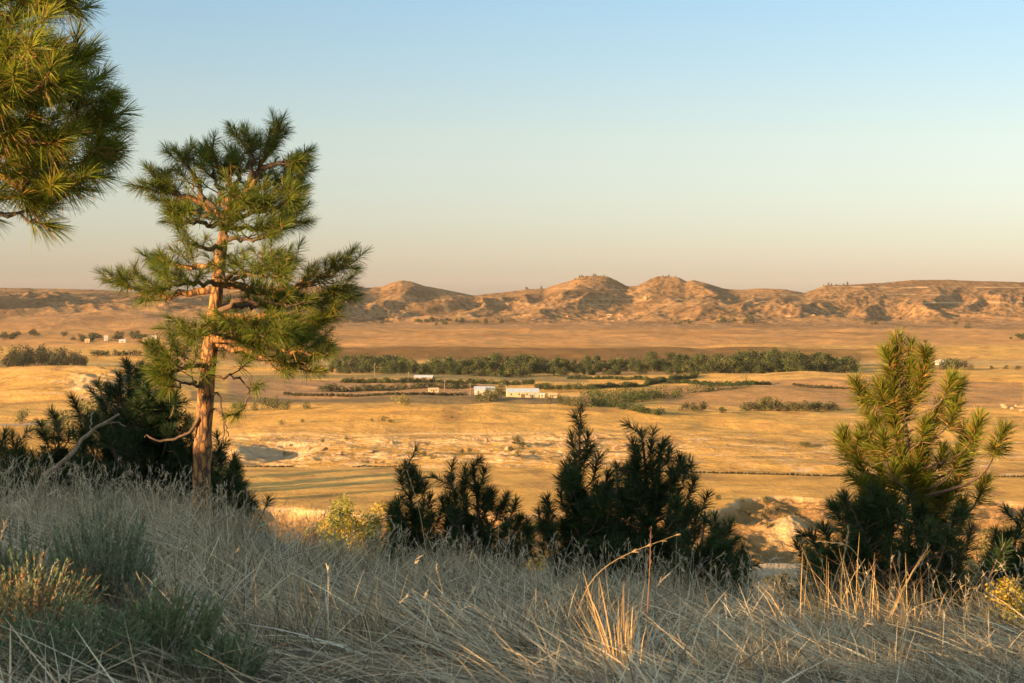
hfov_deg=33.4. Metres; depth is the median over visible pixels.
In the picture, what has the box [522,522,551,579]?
bush
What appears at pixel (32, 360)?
woodland tree
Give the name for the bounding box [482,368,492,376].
cottonwood tree
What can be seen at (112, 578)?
sagebrush
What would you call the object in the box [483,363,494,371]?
cottonwood tree
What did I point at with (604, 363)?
cottonwood tree
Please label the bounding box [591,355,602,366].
cottonwood tree
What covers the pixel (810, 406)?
shrub
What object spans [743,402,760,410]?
shrub
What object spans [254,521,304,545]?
bush
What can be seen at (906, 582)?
grass clump
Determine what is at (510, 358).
cottonwood tree
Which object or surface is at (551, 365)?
cottonwood tree
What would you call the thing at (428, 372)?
cottonwood tree
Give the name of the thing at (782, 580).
bush
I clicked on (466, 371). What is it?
cottonwood tree
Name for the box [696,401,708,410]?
shrub
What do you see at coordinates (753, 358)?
cottonwood tree
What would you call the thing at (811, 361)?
cottonwood tree
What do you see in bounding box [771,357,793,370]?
cottonwood tree
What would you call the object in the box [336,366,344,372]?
cottonwood tree
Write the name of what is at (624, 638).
grass clump
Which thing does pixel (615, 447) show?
boulder
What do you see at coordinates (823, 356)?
cottonwood tree
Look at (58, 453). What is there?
young pine
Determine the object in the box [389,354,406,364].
cottonwood tree
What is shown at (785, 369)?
cottonwood tree
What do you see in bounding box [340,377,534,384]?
hedgerow
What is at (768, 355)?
cottonwood tree
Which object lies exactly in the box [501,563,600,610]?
grass clump
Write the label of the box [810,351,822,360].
cottonwood tree
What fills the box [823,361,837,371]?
cottonwood tree
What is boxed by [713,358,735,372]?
cottonwood tree
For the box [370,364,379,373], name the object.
cottonwood tree
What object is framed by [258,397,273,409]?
shrub
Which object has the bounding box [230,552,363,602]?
grass clump
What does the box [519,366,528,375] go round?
cottonwood tree
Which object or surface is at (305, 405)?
shrub
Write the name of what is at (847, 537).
grass stalk
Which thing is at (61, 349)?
woodland tree
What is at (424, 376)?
machine shed
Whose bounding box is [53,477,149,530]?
grass clump
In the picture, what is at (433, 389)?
shed
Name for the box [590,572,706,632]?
grass clump
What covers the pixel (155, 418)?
young pine
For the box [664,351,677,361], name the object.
cottonwood tree
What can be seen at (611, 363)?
cottonwood tree
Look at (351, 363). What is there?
cottonwood tree
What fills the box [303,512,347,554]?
bush
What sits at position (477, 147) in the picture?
sky
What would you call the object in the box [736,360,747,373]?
cottonwood tree
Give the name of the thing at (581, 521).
young pine
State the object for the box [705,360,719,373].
cottonwood tree
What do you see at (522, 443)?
shrub
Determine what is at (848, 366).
cottonwood tree
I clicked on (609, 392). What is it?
hedgerow
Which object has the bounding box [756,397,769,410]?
shrub
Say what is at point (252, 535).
rock
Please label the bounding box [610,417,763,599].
young pine
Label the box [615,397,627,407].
shrub
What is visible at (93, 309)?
hills
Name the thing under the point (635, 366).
cottonwood tree
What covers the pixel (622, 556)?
grass stalk
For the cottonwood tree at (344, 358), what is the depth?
1675.13 m
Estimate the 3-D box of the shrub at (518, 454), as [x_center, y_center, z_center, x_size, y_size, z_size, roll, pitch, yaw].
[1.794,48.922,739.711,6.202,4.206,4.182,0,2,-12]
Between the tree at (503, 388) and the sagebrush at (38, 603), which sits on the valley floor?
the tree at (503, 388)
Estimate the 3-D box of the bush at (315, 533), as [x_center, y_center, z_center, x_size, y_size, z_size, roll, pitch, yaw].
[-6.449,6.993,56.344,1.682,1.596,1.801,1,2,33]
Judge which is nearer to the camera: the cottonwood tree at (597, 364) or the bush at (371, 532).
the bush at (371, 532)
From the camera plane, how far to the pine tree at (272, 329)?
15.76 m
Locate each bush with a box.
[225,509,271,537]
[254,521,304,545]
[302,530,329,547]
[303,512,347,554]
[321,491,391,564]
[356,516,392,566]
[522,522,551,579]
[763,571,791,590]
[765,584,823,612]
[797,585,901,615]
[964,526,1023,583]
[978,575,1023,633]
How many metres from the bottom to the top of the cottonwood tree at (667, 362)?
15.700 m
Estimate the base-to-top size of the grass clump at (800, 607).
0.541 m
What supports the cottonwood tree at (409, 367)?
on the valley floor
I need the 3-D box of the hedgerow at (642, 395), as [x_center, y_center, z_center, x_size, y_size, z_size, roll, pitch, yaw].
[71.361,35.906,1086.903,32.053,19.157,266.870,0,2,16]
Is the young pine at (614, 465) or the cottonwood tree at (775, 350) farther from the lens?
the cottonwood tree at (775, 350)
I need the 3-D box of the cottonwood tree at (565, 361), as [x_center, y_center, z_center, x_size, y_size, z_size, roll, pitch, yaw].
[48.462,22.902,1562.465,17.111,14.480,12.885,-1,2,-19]
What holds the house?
on the valley floor
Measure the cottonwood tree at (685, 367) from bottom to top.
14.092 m
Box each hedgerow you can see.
[242,465,418,466]
[283,391,467,396]
[317,380,477,391]
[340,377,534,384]
[534,372,699,389]
[567,375,662,379]
[580,377,753,397]
[584,389,682,407]
[606,469,1023,476]
[617,402,665,414]
[666,378,771,385]
[792,383,849,388]
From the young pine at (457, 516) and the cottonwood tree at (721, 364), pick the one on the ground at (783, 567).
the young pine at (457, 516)
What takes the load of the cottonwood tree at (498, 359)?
on the valley floor
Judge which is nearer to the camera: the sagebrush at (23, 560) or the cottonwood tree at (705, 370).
the sagebrush at (23, 560)
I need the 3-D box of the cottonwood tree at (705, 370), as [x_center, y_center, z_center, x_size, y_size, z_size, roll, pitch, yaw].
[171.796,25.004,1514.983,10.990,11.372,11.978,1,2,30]
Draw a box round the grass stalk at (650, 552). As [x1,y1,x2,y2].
[645,529,651,649]
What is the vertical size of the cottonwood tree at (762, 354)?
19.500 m
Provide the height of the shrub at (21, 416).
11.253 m
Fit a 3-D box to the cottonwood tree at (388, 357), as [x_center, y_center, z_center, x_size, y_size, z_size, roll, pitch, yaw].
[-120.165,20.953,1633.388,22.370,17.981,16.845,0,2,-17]
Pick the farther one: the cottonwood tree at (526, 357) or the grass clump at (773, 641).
the cottonwood tree at (526, 357)
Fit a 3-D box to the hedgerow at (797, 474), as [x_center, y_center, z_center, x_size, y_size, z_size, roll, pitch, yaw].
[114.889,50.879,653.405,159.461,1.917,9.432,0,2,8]
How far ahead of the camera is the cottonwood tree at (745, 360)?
1569.06 m
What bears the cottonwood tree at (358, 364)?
on the valley floor
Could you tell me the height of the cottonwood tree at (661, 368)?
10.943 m
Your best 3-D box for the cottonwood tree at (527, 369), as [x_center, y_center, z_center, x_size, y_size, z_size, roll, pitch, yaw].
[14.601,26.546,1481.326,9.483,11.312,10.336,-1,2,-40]
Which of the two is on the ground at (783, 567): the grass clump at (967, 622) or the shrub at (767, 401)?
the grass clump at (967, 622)
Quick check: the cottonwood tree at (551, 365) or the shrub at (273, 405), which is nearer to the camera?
the shrub at (273, 405)
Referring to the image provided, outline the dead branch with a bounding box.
[28,406,124,510]
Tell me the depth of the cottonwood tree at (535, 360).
1550.37 m
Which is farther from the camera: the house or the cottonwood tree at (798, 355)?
the house
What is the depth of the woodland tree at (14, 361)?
1570.85 m
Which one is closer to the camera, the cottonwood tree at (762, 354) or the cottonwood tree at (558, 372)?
the cottonwood tree at (558, 372)
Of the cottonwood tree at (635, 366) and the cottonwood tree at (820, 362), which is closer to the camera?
the cottonwood tree at (820, 362)
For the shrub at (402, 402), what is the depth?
955.52 m
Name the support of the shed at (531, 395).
on the valley floor
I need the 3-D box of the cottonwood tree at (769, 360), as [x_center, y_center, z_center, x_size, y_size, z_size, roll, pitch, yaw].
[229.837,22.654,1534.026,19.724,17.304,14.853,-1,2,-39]
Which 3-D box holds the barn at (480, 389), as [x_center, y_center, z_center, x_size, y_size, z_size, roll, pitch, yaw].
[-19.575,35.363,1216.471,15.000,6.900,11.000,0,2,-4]
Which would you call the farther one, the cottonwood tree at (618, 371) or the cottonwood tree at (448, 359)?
the cottonwood tree at (448, 359)
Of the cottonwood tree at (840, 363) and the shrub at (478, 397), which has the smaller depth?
the shrub at (478, 397)
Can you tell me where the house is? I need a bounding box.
[934,359,944,364]
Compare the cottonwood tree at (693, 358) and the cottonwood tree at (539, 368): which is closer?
the cottonwood tree at (539, 368)
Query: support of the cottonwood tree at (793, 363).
on the valley floor
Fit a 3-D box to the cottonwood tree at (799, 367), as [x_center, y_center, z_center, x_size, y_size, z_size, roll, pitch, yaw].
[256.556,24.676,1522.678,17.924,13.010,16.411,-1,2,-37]
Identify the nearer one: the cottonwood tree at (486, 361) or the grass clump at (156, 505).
the grass clump at (156, 505)
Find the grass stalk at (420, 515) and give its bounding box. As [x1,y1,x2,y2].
[407,471,428,572]
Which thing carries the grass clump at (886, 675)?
on the ground at (783, 567)
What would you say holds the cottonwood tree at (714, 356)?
on the valley floor
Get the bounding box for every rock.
[1,502,26,515]
[229,529,272,549]
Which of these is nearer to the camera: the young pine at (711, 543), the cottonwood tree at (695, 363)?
the young pine at (711, 543)
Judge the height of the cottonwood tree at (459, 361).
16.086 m
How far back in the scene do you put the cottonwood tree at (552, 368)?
1495.08 m
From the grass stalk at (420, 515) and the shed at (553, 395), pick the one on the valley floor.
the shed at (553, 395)
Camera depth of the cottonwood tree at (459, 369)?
1494.47 m
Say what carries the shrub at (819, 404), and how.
on the valley floor
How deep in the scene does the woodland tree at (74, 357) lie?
1615.49 m
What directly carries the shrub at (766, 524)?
on the valley floor
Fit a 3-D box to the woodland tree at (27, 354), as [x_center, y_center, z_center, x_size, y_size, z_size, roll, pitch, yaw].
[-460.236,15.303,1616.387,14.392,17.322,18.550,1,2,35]
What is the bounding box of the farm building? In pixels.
[104,335,108,340]
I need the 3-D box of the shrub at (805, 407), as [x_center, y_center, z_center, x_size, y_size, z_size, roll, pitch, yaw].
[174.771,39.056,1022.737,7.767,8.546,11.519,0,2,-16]
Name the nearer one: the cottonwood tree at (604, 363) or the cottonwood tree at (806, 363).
the cottonwood tree at (806, 363)
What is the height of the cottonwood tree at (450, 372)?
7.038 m
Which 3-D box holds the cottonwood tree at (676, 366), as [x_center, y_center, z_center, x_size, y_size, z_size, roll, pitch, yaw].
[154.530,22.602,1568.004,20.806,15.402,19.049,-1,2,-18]
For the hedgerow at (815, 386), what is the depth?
1273.30 m
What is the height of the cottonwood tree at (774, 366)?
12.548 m
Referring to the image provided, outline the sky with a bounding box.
[0,0,1023,294]
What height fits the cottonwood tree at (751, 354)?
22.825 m
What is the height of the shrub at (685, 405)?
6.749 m
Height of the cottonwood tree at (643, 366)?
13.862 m
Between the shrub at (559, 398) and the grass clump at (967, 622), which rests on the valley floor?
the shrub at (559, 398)
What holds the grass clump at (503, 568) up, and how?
on the ground at (783, 567)
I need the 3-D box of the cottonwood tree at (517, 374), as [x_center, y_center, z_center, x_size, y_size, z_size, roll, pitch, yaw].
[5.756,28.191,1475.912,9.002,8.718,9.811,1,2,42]
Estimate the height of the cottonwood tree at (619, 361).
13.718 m
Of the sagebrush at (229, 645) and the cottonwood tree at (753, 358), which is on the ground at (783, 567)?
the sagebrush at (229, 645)
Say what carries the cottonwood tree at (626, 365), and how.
on the valley floor
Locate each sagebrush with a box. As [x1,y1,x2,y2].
[0,520,85,607]
[0,547,107,662]
[0,591,158,682]
[44,485,158,625]
[85,576,230,677]
[107,575,189,628]
[170,626,270,682]
[510,635,556,662]
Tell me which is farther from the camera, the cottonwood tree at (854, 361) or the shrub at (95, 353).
the shrub at (95, 353)
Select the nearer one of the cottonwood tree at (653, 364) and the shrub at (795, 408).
the shrub at (795, 408)
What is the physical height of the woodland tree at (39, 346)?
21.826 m
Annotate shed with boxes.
[414,375,433,378]
[428,388,438,392]
[528,393,534,397]
[548,393,557,397]
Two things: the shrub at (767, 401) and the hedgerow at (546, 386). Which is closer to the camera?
the shrub at (767, 401)
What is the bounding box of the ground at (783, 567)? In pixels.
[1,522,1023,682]
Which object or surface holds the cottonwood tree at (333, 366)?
on the valley floor
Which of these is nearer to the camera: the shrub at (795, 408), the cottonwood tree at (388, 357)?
the shrub at (795, 408)
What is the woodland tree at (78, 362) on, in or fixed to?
on the valley floor
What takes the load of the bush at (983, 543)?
on the ground at (783, 567)
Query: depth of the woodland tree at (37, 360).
1630.62 m
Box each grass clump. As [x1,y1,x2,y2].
[3,480,86,537]
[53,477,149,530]
[119,479,197,528]
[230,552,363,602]
[299,530,389,571]
[343,559,470,609]
[410,538,514,584]
[457,548,545,591]
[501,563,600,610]
[524,605,645,665]
[562,573,651,682]
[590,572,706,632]
[683,630,758,678]
[712,617,844,669]
[736,553,858,647]
[773,533,946,632]
[792,534,965,644]
[796,622,943,682]
[863,554,966,635]
[883,584,1008,649]
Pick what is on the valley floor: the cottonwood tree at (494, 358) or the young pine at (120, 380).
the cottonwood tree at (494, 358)
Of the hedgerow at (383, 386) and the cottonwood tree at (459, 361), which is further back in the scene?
the cottonwood tree at (459, 361)
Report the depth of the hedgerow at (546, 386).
1290.25 m
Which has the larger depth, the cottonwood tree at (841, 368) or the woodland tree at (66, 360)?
the woodland tree at (66, 360)
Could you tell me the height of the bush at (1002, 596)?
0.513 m
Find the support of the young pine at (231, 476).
on the ground at (783, 567)
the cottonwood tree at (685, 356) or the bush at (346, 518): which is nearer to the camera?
the bush at (346, 518)
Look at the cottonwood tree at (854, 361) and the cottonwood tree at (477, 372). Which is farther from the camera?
the cottonwood tree at (854, 361)
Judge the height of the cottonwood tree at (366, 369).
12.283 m
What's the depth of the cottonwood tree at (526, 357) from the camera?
1575.13 m
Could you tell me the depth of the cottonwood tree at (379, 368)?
1528.16 m
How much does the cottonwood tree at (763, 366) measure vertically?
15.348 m
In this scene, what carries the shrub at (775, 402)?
on the valley floor
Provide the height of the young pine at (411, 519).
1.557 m
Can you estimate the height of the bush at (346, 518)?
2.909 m
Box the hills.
[0,276,1023,331]
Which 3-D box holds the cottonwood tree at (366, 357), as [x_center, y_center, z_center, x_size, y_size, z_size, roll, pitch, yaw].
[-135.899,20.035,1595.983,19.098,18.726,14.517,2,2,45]
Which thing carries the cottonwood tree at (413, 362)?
on the valley floor
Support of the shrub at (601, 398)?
on the valley floor
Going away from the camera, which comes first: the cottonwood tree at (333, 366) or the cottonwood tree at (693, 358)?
the cottonwood tree at (333, 366)
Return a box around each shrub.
[12,408,29,423]
[90,350,100,356]
[250,403,258,410]
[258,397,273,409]
[268,396,290,409]
[279,401,292,410]
[300,401,310,409]
[390,393,411,405]
[471,393,482,400]
[480,388,494,401]
[485,389,502,401]
[509,450,521,456]
[510,435,522,443]
[516,441,525,447]
[544,395,552,402]
[555,394,567,404]
[561,395,577,405]
[567,396,585,405]
[590,395,606,405]
[604,393,619,405]
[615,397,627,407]
[678,402,689,410]
[689,402,702,410]
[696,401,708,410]
[740,402,751,410]
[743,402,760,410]
[754,395,781,410]
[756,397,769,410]
[761,506,772,513]
[763,399,780,410]
[763,522,774,528]
[777,403,794,411]
[784,401,797,410]
[789,402,798,410]
[790,402,803,409]
[798,441,807,447]
[799,401,810,410]
[801,403,814,409]
[812,400,823,410]
[820,403,828,410]
[940,358,958,369]
[954,360,969,369]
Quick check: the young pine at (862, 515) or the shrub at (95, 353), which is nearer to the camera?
the young pine at (862, 515)
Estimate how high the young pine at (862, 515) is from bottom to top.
1.188 m
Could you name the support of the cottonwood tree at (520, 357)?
on the valley floor
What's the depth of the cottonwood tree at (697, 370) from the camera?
1517.17 m
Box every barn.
[474,386,494,394]
[506,388,538,396]
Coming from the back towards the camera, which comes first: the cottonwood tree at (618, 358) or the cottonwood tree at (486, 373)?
the cottonwood tree at (618, 358)
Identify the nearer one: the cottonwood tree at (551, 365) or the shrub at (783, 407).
the shrub at (783, 407)
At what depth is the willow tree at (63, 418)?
890.81 m
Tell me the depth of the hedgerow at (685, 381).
1307.25 m
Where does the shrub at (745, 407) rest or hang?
on the valley floor
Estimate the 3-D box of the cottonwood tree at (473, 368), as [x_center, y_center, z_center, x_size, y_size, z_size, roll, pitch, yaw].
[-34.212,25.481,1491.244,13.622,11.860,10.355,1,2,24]
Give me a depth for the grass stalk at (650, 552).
9.24 m
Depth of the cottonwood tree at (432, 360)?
1561.12 m
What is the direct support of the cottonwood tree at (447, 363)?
on the valley floor
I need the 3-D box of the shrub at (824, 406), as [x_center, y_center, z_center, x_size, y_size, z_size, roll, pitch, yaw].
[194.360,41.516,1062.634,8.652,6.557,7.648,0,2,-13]
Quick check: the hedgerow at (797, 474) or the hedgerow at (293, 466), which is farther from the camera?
the hedgerow at (293, 466)
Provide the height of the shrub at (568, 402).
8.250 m
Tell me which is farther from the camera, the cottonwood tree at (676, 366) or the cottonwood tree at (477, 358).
the cottonwood tree at (477, 358)
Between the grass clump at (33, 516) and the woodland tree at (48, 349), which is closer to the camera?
the grass clump at (33, 516)
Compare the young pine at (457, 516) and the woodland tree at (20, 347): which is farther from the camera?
the woodland tree at (20, 347)
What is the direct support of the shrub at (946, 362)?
on the valley floor
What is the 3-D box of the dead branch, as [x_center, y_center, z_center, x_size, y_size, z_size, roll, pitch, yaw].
[-3.657,1.067,14.237,0.885,1.065,0.066,0,2,0]
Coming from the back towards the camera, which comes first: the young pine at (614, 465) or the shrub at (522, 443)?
the shrub at (522, 443)
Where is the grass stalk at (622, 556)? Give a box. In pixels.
[574,533,679,626]
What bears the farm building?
on the valley floor
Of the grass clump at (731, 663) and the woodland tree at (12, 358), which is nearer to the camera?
the grass clump at (731, 663)
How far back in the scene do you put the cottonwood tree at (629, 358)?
1630.68 m
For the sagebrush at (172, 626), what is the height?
0.401 m
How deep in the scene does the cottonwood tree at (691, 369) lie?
1517.27 m
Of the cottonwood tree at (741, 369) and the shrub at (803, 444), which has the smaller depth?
the shrub at (803, 444)
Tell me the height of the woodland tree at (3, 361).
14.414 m
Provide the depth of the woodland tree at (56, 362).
1585.06 m
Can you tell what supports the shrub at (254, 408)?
on the valley floor
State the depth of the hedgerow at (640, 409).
938.80 m
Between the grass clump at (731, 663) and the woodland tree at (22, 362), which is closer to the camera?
the grass clump at (731, 663)
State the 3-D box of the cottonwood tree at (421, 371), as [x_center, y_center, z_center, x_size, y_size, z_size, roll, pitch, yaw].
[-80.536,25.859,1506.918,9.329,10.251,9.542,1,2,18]
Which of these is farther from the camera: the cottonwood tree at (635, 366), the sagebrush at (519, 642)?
the cottonwood tree at (635, 366)
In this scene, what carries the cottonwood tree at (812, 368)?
on the valley floor
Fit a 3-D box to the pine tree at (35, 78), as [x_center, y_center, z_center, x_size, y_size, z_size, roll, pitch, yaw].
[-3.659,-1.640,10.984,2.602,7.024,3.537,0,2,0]
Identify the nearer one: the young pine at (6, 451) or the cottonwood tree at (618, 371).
the young pine at (6, 451)
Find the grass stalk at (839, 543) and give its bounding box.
[816,540,866,642]
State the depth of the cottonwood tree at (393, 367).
1513.51 m
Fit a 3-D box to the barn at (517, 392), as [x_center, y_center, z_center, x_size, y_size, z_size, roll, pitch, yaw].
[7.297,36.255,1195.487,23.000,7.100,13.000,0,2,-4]
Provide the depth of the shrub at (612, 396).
1072.29 m
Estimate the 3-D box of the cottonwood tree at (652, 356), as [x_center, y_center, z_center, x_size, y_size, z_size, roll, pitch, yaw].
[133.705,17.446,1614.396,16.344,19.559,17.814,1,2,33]
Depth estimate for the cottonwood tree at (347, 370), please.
1535.45 m
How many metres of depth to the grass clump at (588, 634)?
8.49 m
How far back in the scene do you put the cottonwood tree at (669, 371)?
1518.35 m
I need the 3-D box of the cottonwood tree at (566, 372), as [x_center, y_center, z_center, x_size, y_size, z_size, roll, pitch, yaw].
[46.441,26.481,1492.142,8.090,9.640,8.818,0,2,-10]
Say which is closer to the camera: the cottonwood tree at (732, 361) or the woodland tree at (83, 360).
the cottonwood tree at (732, 361)
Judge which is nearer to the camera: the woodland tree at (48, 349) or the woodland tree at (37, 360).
the woodland tree at (37, 360)
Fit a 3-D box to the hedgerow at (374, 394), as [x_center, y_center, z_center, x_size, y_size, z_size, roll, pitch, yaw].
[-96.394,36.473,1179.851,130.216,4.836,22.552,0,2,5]
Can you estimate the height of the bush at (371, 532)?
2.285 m
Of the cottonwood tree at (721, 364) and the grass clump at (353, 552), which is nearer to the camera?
the grass clump at (353, 552)
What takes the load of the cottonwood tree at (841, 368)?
on the valley floor
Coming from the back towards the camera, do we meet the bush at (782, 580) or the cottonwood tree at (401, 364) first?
the cottonwood tree at (401, 364)
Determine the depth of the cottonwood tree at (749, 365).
1522.50 m
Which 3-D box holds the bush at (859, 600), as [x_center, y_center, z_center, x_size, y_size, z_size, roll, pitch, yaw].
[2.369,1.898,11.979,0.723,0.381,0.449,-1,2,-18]
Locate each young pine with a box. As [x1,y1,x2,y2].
[0,424,44,502]
[25,403,108,504]
[64,314,228,506]
[66,363,185,494]
[153,413,276,525]
[378,442,462,566]
[424,453,541,583]
[529,400,631,591]
[588,459,640,585]
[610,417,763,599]
[657,509,762,602]
[782,480,1015,619]
[827,325,1020,591]
[974,502,1023,601]
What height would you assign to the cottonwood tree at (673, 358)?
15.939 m
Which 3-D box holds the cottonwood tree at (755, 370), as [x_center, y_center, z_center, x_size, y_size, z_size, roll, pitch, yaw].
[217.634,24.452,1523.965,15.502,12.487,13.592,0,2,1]
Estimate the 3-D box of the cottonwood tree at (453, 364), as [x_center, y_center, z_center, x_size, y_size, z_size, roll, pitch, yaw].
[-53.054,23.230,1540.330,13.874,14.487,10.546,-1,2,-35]
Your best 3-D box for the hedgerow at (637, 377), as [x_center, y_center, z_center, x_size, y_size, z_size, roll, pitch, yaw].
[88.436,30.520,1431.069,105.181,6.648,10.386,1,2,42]
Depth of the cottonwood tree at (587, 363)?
1558.90 m
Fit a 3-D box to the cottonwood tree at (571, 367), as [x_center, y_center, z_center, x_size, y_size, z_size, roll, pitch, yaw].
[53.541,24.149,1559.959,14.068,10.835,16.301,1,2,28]
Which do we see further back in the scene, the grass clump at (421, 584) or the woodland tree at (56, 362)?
the woodland tree at (56, 362)
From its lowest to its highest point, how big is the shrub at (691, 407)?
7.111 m
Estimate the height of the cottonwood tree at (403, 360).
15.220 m
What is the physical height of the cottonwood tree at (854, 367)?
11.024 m
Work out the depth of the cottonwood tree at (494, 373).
1471.21 m
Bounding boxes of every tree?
[0,0,146,249]
[0,354,10,366]
[6,344,27,360]
[6,347,18,365]
[7,354,21,366]
[17,350,34,366]
[22,348,31,363]
[25,353,33,366]
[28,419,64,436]
[33,348,50,365]
[35,343,45,353]
[35,353,47,364]
[39,348,57,365]
[42,352,61,365]
[43,351,59,365]
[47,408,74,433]
[52,346,67,365]
[57,349,81,365]
[68,352,82,363]
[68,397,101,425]
[74,357,84,365]
[80,356,87,362]
[91,106,372,524]
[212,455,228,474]
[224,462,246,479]
[328,363,336,372]
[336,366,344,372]
[338,354,348,362]
[342,365,355,373]
[346,355,357,366]
[354,358,364,369]
[359,358,378,373]
[360,353,375,369]
[360,362,370,372]
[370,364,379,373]
[375,362,386,373]
[380,354,391,362]
[381,365,390,373]
[386,360,402,373]
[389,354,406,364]
[396,360,409,373]
[397,358,408,370]
[403,364,413,372]
[406,358,421,370]
[416,366,424,373]
[417,364,428,374]
[424,354,443,368]
[424,357,441,371]
[426,367,433,374]
[430,362,443,374]
[440,360,452,372]
[443,355,459,367]
[444,368,454,374]
[449,359,456,370]
[452,358,472,373]
[453,361,464,374]
[462,367,470,374]
[466,364,479,375]
[469,355,490,361]
[473,359,485,369]
[473,368,481,375]
[477,357,496,368]
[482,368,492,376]
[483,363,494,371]
[484,380,509,395]
[487,352,501,367]
[489,371,497,376]
[491,353,506,368]
[496,366,507,375]
[503,357,519,373]
[505,366,515,375]
[509,360,533,373]
[513,369,523,377]
[516,353,524,361]
[519,360,534,373]
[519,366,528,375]
[521,354,531,371]
[524,366,534,376]
[529,358,545,370]
[534,362,549,373]
[546,361,560,371]
[546,363,557,374]
[554,367,564,375]
[558,359,571,369]
[561,367,569,375]
[563,363,574,371]
[579,360,592,369]
[582,355,592,362]
[585,366,594,374]
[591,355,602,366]
[593,360,602,371]
[602,361,615,370]
[605,360,613,369]
[611,364,627,374]
[613,355,627,367]
[616,358,627,368]
[621,360,632,370]
[624,355,643,362]
[632,360,642,370]
[633,360,650,370]
[643,359,657,371]
[644,350,661,363]
[649,359,662,371]
[656,356,675,370]
[657,363,665,371]
[663,365,675,374]
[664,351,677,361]
[668,354,679,364]
[671,358,692,371]
[678,361,692,373]
[679,353,688,363]
[681,358,699,371]
[687,355,700,365]
[687,367,695,373]
[693,364,702,372]
[698,353,713,368]
[699,363,708,373]
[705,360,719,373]
[711,352,724,367]
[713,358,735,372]
[717,355,739,372]
[731,351,746,364]
[731,367,740,372]
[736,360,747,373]
[737,348,759,358]
[742,357,756,367]
[743,360,755,373]
[749,362,763,373]
[751,356,758,365]
[757,350,769,358]
[757,359,771,373]
[760,357,776,372]
[764,350,781,359]
[769,361,779,372]
[770,347,781,358]
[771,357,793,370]
[775,353,798,371]
[779,355,804,371]
[780,349,796,356]
[784,350,804,366]
[788,362,806,370]
[798,360,810,369]
[802,358,817,369]
[807,362,819,371]
[808,355,827,371]
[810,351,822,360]
[821,353,834,367]
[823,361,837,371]
[830,365,843,372]
[834,356,853,372]
[840,363,852,372]
[846,358,858,364]
[851,363,860,371]
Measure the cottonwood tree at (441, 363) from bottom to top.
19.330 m
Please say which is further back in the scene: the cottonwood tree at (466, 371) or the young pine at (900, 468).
the cottonwood tree at (466, 371)
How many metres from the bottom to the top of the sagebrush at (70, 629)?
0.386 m
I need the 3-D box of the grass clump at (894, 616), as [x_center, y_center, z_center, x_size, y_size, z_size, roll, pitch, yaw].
[2.492,1.605,10.698,0.721,0.548,0.888,0,2,-11]
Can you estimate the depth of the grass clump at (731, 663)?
7.69 m
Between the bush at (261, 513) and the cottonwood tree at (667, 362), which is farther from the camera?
the cottonwood tree at (667, 362)
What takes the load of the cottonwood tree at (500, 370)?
on the valley floor
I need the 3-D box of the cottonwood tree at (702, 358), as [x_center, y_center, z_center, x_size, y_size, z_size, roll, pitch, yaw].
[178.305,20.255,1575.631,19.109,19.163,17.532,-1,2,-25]
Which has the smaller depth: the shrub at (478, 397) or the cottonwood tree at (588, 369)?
the shrub at (478, 397)
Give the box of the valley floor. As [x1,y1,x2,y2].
[0,328,1023,570]
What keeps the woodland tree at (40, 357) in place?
on the valley floor
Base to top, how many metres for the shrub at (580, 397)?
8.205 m
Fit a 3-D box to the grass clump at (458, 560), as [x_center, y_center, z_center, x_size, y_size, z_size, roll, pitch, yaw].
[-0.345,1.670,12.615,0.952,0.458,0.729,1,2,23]
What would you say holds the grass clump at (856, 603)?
on the ground at (783, 567)
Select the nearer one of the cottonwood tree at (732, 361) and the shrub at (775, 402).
the shrub at (775, 402)
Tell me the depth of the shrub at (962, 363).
1602.89 m
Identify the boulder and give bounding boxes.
[612,445,619,449]
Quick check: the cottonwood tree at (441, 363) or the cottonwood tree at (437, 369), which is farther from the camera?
the cottonwood tree at (441, 363)
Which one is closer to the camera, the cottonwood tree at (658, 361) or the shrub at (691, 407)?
the shrub at (691, 407)
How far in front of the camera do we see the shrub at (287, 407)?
967.25 m
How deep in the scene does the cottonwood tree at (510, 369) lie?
1479.96 m
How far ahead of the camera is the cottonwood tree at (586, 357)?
1605.19 m
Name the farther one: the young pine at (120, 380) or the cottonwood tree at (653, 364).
the cottonwood tree at (653, 364)
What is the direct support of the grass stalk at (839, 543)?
on the ground at (783, 567)
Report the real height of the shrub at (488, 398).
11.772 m
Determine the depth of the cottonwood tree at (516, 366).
1526.51 m
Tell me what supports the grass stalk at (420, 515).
on the ground at (783, 567)
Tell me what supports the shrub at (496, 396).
on the valley floor
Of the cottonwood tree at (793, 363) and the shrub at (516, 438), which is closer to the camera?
the shrub at (516, 438)
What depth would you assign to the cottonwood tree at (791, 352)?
1634.92 m
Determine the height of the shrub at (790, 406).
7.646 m
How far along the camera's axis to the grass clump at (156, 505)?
14.27 m
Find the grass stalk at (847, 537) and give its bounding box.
[824,524,849,637]

